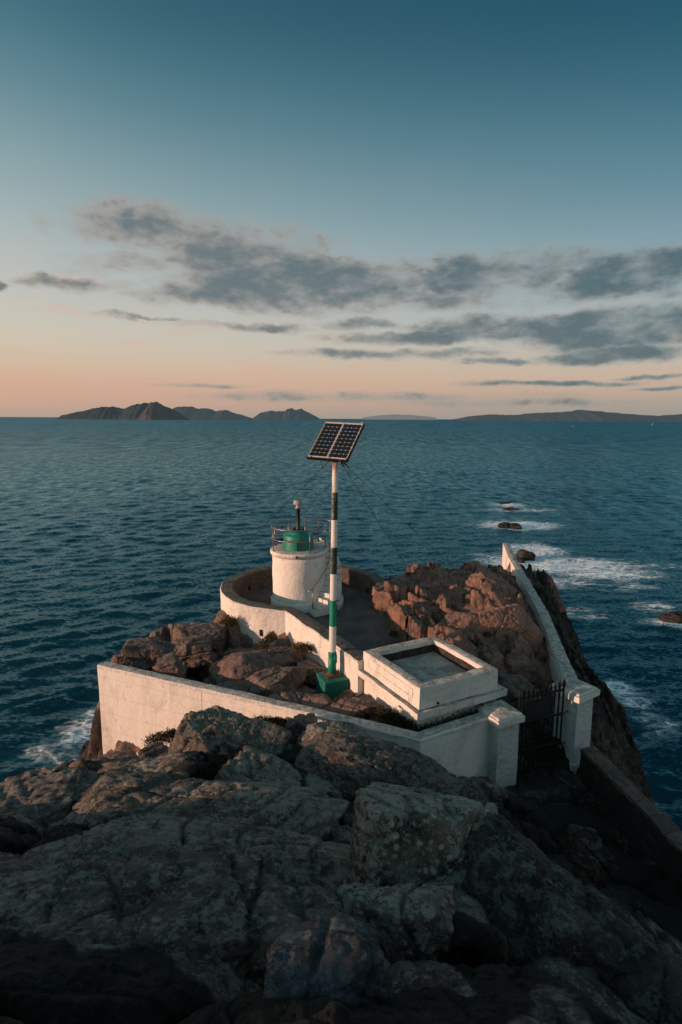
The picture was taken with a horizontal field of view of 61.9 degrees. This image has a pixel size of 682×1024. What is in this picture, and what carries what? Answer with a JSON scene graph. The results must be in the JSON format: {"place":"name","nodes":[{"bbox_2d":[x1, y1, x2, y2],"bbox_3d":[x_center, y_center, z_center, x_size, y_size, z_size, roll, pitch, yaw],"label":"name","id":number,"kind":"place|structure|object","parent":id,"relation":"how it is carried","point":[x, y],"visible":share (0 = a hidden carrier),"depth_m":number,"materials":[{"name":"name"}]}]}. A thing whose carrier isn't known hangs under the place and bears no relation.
{"place":"outdoors","nodes":[
{"label":"outdoors","id":0,"kind":"place"},
{"bbox_2d":[55,403,189,419],"bbox_3d":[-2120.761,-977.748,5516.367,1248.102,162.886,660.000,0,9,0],"label":"island","id":1,"kind":"structure","parent":0,"point":[135,411],"depth_m":5341.45,"materials":[{"name":"grey stone"}]},
{"bbox_2d":[136,401,187,419],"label":"island","id":2,"kind":"structure","parent":0,"point":[156,410],"depth_m":5120.44,"materials":[{"name":"grey stone"}]},
{"bbox_2d":[173,406,253,419],"bbox_3d":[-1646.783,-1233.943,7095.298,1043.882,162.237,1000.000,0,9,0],"label":"island","id":3,"kind":"structure","parent":0,"point":[189,412],"depth_m":6850.53,"materials":[{"name":"grey stone"}]},
{"bbox_2d":[252,408,318,419],"bbox_3d":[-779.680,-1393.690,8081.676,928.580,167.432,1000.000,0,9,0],"label":"island","id":4,"kind":"structure","parent":0,"point":[293,414],"depth_m":7795.84,"materials":[{"name":"grey stone"}]},
{"bbox_2d":[240,586,401,650],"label":"terrace floor","id":5,"kind":"structure","parent":0,"point":[362,624],"depth_m":23.48,"materials":[{"name":"grey concrete"}]},
{"bbox_2d":[270,499,342,616],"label":"light tower","id":6,"kind":"structure","parent":5,"relation":"on","point":[301,559],"depth_m":24.40,"materials":[{"name":"paint"}]},
{"bbox_2d":[388,629,398,638],"bbox_3d":[1.968,4.541,21.227,0.446,0.359,0.440,0,9,0],"label":"shrub","id":7,"kind":"object","parent":5,"relation":"on","point":[393,633],"visible":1,"depth_m":21.15,"materials":[{"name":"plant"}]},
{"bbox_2d":[0,417,681,830],"bbox_3d":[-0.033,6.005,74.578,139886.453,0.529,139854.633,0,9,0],"label":"sea","id":8,"kind":"structure","parent":0,"point":[116,535],"depth_m":95.37,"materials":[{"name":"liquid"}]},
{"bbox_2d":[80,740,89,753],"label":"sea rock","id":9,"kind":"object","parent":8,"relation":"in","point":[84,746],"visible":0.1,"depth_m":30.81,"materials":[{"name":"brown stone"}]},
{"bbox_2d":[497,522,509,528],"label":"sea rock","id":10,"kind":"object","parent":8,"relation":"in","point":[505,525],"visible":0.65,"depth_m":95.75,"materials":[{"name":"brown stone"}]},
{"bbox_2d":[502,507,518,510],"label":"sea rock","id":11,"kind":"object","parent":8,"relation":"in","point":[509,509],"visible":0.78,"depth_m":114.62,"materials":[{"name":"stone"}]},
{"bbox_2d":[509,523,521,529],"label":"sea rock","id":12,"kind":"object","parent":8,"relation":"in","point":[515,525],"visible":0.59,"depth_m":95.01,"materials":[{"name":"brown stone"}]},
{"bbox_2d":[516,557,524,562],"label":"sea rock","id":13,"kind":"object","parent":8,"relation":"in","point":[520,560],"visible":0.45,"depth_m":72.12,"materials":[{"name":"brown stone"}]},
{"bbox_2d":[516,549,535,560],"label":"sea rock","id":14,"kind":"object","parent":8,"relation":"in","point":[525,555],"visible":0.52,"depth_m":73.51,"materials":[{"name":"brown stone"}]},
{"bbox_2d":[658,611,681,623],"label":"sea rock","id":15,"kind":"object","parent":8,"relation":"in","point":[672,617],"visible":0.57,"depth_m":51.27,"materials":[{"name":"brown stone"}]},
{"bbox_2d":[0,557,681,1023],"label":"headland","id":16,"kind":"structure","parent":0,"point":[468,973],"depth_m":5.21,"materials":[{"name":"stone"}]},
{"bbox_2d":[0,766,101,828],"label":"boulder","id":17,"kind":"object","parent":16,"relation":"on","point":[47,801],"visible":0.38,"depth_m":11.62,"materials":[{"name":"stone"}]},
{"bbox_2d":[86,751,137,762],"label":"boulder","id":18,"kind":"object","parent":16,"relation":"on","point":[115,756],"visible":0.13,"depth_m":15.70,"materials":[{"name":"grey stone"}]},
{"bbox_2d":[111,654,150,670],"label":"boulder","id":19,"kind":"object","parent":16,"relation":"on","point":[128,661],"visible":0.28,"depth_m":19.73,"materials":[{"name":"red stone"}]},
{"bbox_2d":[121,637,171,670],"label":"boulder","id":20,"kind":"object","parent":16,"relation":"on","point":[151,651],"visible":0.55,"depth_m":20.02,"materials":[{"name":"red stone"}]},
{"bbox_2d":[138,742,168,757],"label":"boulder","id":21,"kind":"object","parent":16,"relation":"on","point":[154,749],"visible":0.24,"depth_m":14.75,"materials":[{"name":"grey stone"}]},
{"bbox_2d":[142,726,175,745],"bbox_3d":[-4.986,6.312,15.953,1.484,0.884,0.667,5,10,25],"label":"shrub","id":22,"kind":"object","parent":16,"relation":"on","point":[167,734],"visible":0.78,"depth_m":15.91,"materials":[{"name":"green plant"}]},
{"bbox_2d":[152,652,186,678],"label":"boulder","id":23,"kind":"object","parent":16,"relation":"on","point":[170,664],"visible":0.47,"depth_m":18.42,"materials":[{"name":"red stone"}]},
{"bbox_2d":[20,815,350,894],"bbox_3d":[-1.829,4.663,7.431,4.817,0.904,1.808,0,9,0],"label":"boulder","id":24,"kind":"object","parent":16,"relation":"on","point":[319,862],"visible":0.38,"depth_m":7.47,"materials":[{"name":"stone"}]},
{"bbox_2d":[0,841,380,988],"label":"boulder","id":25,"kind":"object","parent":16,"relation":"on","point":[217,903],"visible":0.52,"depth_m":5.18,"materials":[{"name":"stone"}]},
{"bbox_2d":[168,635,215,668],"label":"boulder","id":26,"kind":"object","parent":16,"relation":"on","point":[193,652],"visible":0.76,"depth_m":20.20,"materials":[{"name":"red stone"}]},
{"bbox_2d":[178,622,228,651],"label":"boulder","id":27,"kind":"object","parent":16,"relation":"on","point":[215,633],"visible":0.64,"depth_m":21.91,"materials":[{"name":"red stone"}]},
{"bbox_2d":[60,768,349,841],"bbox_3d":[-2.510,5.590,10.092,5.277,1.191,1.946,1,9,6],"label":"boulder","id":28,"kind":"object","parent":16,"relation":"on","point":[111,796],"visible":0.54,"depth_m":10.01,"materials":[{"name":"stone"}]},
{"bbox_2d":[219,614,238,626],"bbox_3d":[-4.626,4.451,22.931,0.719,0.902,1.447,-5,11,-29],"label":"shrub","id":29,"kind":"object","parent":16,"relation":"on","point":[227,619],"visible":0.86,"depth_m":22.57,"materials":[{"name":"green plant"}]},
{"bbox_2d":[168,705,291,754],"bbox_3d":[-2.710,5.913,13.708,3.014,2.397,1.570,2,9,9],"label":"boulder","id":30,"kind":"object","parent":16,"relation":"on","point":[199,730],"visible":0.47,"depth_m":13.36,"materials":[{"name":"stone"}]},
{"bbox_2d":[215,679,254,693],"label":"boulder","id":31,"kind":"object","parent":16,"relation":"on","point":[243,685],"visible":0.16,"depth_m":17.93,"materials":[{"name":"red stone"}]},
{"bbox_2d":[209,650,280,684],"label":"boulder","id":32,"kind":"object","parent":16,"relation":"on","point":[237,666],"visible":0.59,"depth_m":18.63,"materials":[{"name":"red stone"}]},
{"bbox_2d":[255,631,277,649],"bbox_3d":[-2.798,4.838,20.912,0.676,0.651,1.669,3,10,13],"label":"shrub","id":33,"kind":"object","parent":32,"relation":"on","point":[265,639],"visible":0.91,"depth_m":21.18,"materials":[{"name":"green plant"}]},
{"bbox_2d":[214,745,302,786],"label":"boulder","id":34,"kind":"object","parent":16,"relation":"on","point":[248,763],"visible":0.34,"depth_m":11.82,"materials":[{"name":"stone"}]},
{"bbox_2d":[246,666,307,696],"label":"boulder","id":35,"kind":"object","parent":16,"relation":"on","point":[266,682],"visible":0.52,"depth_m":18.01,"materials":[{"name":"red stone"}]},
{"bbox_2d":[252,646,304,666],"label":"boulder","id":36,"kind":"object","parent":16,"relation":"on","point":[283,656],"visible":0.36,"depth_m":19.92,"materials":[{"name":"red stone"}]},
{"bbox_2d":[289,639,311,654],"bbox_3d":[-1.431,4.723,20.039,0.652,0.423,1.176,-7,12,-38],"label":"shrub","id":37,"kind":"object","parent":36,"relation":"on","point":[301,646],"visible":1,"depth_m":19.82,"materials":[{"name":"green plant"}]},
{"bbox_2d":[97,661,489,777],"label":"boundary wall","id":38,"kind":"structure","parent":16,"relation":"on","point":[137,705],"depth_m":17.02,"materials":[{"name":"paint"}]},
{"bbox_2d":[268,691,333,710],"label":"boulder","id":39,"kind":"object","parent":16,"relation":"on","point":[322,701],"visible":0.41,"depth_m":16.59,"materials":[{"name":"red stone"}]},
{"bbox_2d":[285,713,317,743],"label":"boulder","id":40,"kind":"object","parent":16,"relation":"on","point":[297,725],"visible":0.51,"depth_m":14.50,"materials":[{"name":"grey stone"}]},
{"bbox_2d":[252,715,286,728],"bbox_3d":[-1.876,5.459,14.854,1.086,0.353,0.506,2,9,9],"label":"shrub","id":41,"kind":"object","parent":40,"relation":"on","point":[280,721],"visible":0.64,"depth_m":14.80,"materials":[{"name":"green plant"}]},
{"bbox_2d":[220,565,384,695],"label":"parapet wall","id":42,"kind":"structure","parent":16,"relation":"on","point":[257,621],"depth_m":22.16,"materials":[{"name":"white paint"}]},
{"bbox_2d":[297,659,326,684],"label":"boulder","id":43,"kind":"object","parent":16,"relation":"on","point":[313,667],"visible":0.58,"depth_m":19.07,"materials":[{"name":"red stone"}]},
{"bbox_2d":[263,916,392,1008],"bbox_3d":[-0.075,3.227,3.924,0.879,0.614,0.672,0,9,0],"label":"boulder","id":44,"kind":"object","parent":16,"relation":"on","point":[337,958],"visible":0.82,"depth_m":3.80,"materials":[{"name":"stone"}]},
{"bbox_2d":[297,720,369,747],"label":"boulder","id":45,"kind":"object","parent":16,"relation":"on","point":[310,732],"visible":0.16,"depth_m":13.72,"materials":[{"name":"stone"}]},
{"bbox_2d":[329,697,377,718],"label":"boulder","id":46,"kind":"object","parent":16,"relation":"on","point":[359,707],"visible":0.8,"depth_m":16.14,"materials":[{"name":"red stone"}]},
{"bbox_2d":[371,580,395,614],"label":"boulder","id":47,"kind":"object","parent":16,"relation":"on","point":[381,599],"visible":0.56,"depth_m":24.27,"materials":[{"name":"stone"}]},
{"bbox_2d":[294,731,489,802],"bbox_3d":[1.119,6.018,12.374,4.552,1.459,2.031,2,10,12],"label":"boulder","id":48,"kind":"object","parent":16,"relation":"on","point":[347,765],"visible":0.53,"depth_m":12.29,"materials":[{"name":"grey stone"}]},
{"bbox_2d":[337,882,459,960],"bbox_3d":[0.576,3.853,5.468,1.279,0.509,0.682,0,9,0],"label":"boulder","id":49,"kind":"object","parent":16,"relation":"on","point":[402,915],"visible":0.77,"depth_m":5.28,"materials":[{"name":"stone"}]},
{"bbox_2d":[373,706,425,731],"bbox_3d":[1.610,5.694,15.582,1.764,0.563,0.742,9,13,43],"label":"shrub","id":50,"kind":"object","parent":16,"relation":"on","point":[392,716],"visible":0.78,"depth_m":15.61,"materials":[{"name":"green plant"}]},
{"bbox_2d":[387,603,432,629],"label":"boulder","id":51,"kind":"object","parent":16,"relation":"on","point":[392,616],"visible":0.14,"depth_m":22.27,"materials":[{"name":"stone"}]},
{"bbox_2d":[343,782,497,889],"bbox_3d":[0.985,4.274,6.848,1.964,2.095,1.908,0,9,0],"label":"boulder","id":52,"kind":"object","parent":16,"relation":"on","point":[400,834],"visible":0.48,"depth_m":6.34,"materials":[{"name":"stone"}]},
{"bbox_2d":[392,573,453,591],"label":"boulder","id":53,"kind":"object","parent":16,"relation":"on","point":[409,580],"visible":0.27,"depth_m":26.92,"materials":[{"name":"stone"}]},
{"bbox_2d":[354,636,507,728],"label":"white building","id":54,"kind":"structure","parent":16,"relation":"on","point":[418,681],"depth_m":16.18,"materials":[{"name":"paint"}]},
{"bbox_2d":[425,627,439,636],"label":"boulder","id":55,"kind":"object","parent":16,"relation":"on","point":[432,631],"visible":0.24,"depth_m":20.00,"materials":[{"name":"stone"}]},
{"bbox_2d":[419,703,483,729],"bbox_3d":[3.060,5.708,15.462,2.306,0.722,0.395,-5,11,-28],"label":"shrub","id":56,"kind":"object","parent":16,"relation":"on","point":[453,718],"visible":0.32,"depth_m":15.39,"materials":[{"name":"green plant"}]},
{"bbox_2d":[438,611,485,643],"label":"boulder","id":57,"kind":"object","parent":16,"relation":"on","point":[467,624],"visible":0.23,"depth_m":20.77,"materials":[{"name":"stone"}]},
{"bbox_2d":[483,631,492,638],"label":"shrub","id":58,"kind":"object","parent":57,"relation":"on","point":[488,634],"visible":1,"depth_m":20.30,"materials":[{"name":"plant"}]},
{"bbox_2d":[465,568,517,597],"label":"boulder","id":59,"kind":"object","parent":16,"relation":"on","point":[505,589],"visible":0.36,"depth_m":25.85,"materials":[{"name":"stone"}]},
{"bbox_2d":[478,649,504,668],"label":"boulder","id":60,"kind":"object","parent":16,"relation":"on","point":[494,658],"visible":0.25,"depth_m":18.96,"materials":[{"name":"stone"}]},
{"bbox_2d":[475,699,524,787],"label":"gate pillar","id":61,"kind":"structure","parent":16,"relation":"on","point":[505,719],"depth_m":15.52,"materials":[{"name":"white paint"}]},
{"bbox_2d":[471,603,543,658],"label":"boulder","id":62,"kind":"object","parent":16,"relation":"on","point":[514,612],"visible":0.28,"depth_m":21.07,"materials":[{"name":"stone"}]},
{"bbox_2d":[496,672,540,723],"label":"boulder","id":63,"kind":"object","parent":16,"relation":"on","point":[513,684],"visible":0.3,"depth_m":17.66,"materials":[{"name":"red stone"}]},
{"bbox_2d":[504,653,543,689],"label":"boulder","id":64,"kind":"object","parent":16,"relation":"on","point":[518,664],"visible":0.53,"depth_m":19.06,"materials":[{"name":"stone"}]},
{"bbox_2d":[502,543,577,682],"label":"sea wall","id":65,"kind":"structure","parent":16,"relation":"on","point":[558,668],"depth_m":23.23,"materials":[{"name":"white paint"}]},
{"bbox_2d":[461,791,629,983],"bbox_3d":[1.922,4.502,6.345,1.552,1.639,3.061,-5,11,-30],"label":"boulder","id":66,"kind":"object","parent":16,"relation":"on","point":[532,906],"visible":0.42,"depth_m":5.73,"materials":[{"name":"grey stone"}]},
{"bbox_2d":[533,571,565,612],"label":"boulder","id":67,"kind":"object","parent":16,"relation":"on","point":[558,595],"visible":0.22,"depth_m":32.50,"materials":[{"name":"stone"}]},
{"bbox_2d":[549,676,599,774],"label":"gate pillar","id":68,"kind":"structure","parent":16,"relation":"on","point":[579,695],"depth_m":16.67,"materials":[{"name":"white paint"}]},
{"bbox_2d":[518,678,567,772],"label":"iron gate","id":69,"kind":"structure","parent":68,"relation":"attached to","point":[537,708],"depth_m":16.16,"materials":[{"name":"metal"}]},
{"bbox_2d":[565,824,618,887],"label":"boulder","id":70,"kind":"object","parent":16,"relation":"on","point":[590,857],"visible":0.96,"depth_m":10.51,"materials":[{"name":"grey stone"}]},
{"bbox_2d":[545,861,681,1023],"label":"boulder","id":71,"kind":"object","parent":16,"relation":"on","point":[648,985],"visible":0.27,"depth_m":5.20,"materials":[{"name":"grey stone"}]},
{"bbox_2d":[578,746,681,889],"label":"stone parapet","id":72,"kind":"structure","parent":16,"relation":"on","point":[645,826],"depth_m":14.33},
{"bbox_2d":[0,0,681,418],"label":"sky","id":73,"kind":"structure","parent":0,"point":[326,209],"materials":[{"name":"blue"}]},
{"bbox_2d":[363,414,437,419],"bbox_3d":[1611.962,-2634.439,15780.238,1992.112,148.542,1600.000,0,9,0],"label":"island","id":74,"kind":"structure","parent":0,"point":[396,417],"depth_m":15286.97,"materials":[{"name":"grey stone"}]},
{"bbox_2d":[448,410,681,421],"bbox_3d":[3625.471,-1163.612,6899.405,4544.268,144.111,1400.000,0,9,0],"label":"island","id":75,"kind":"structure","parent":0,"point":[583,416],"depth_m":6525.96,"materials":[{"name":"grey stone"}]}
]}

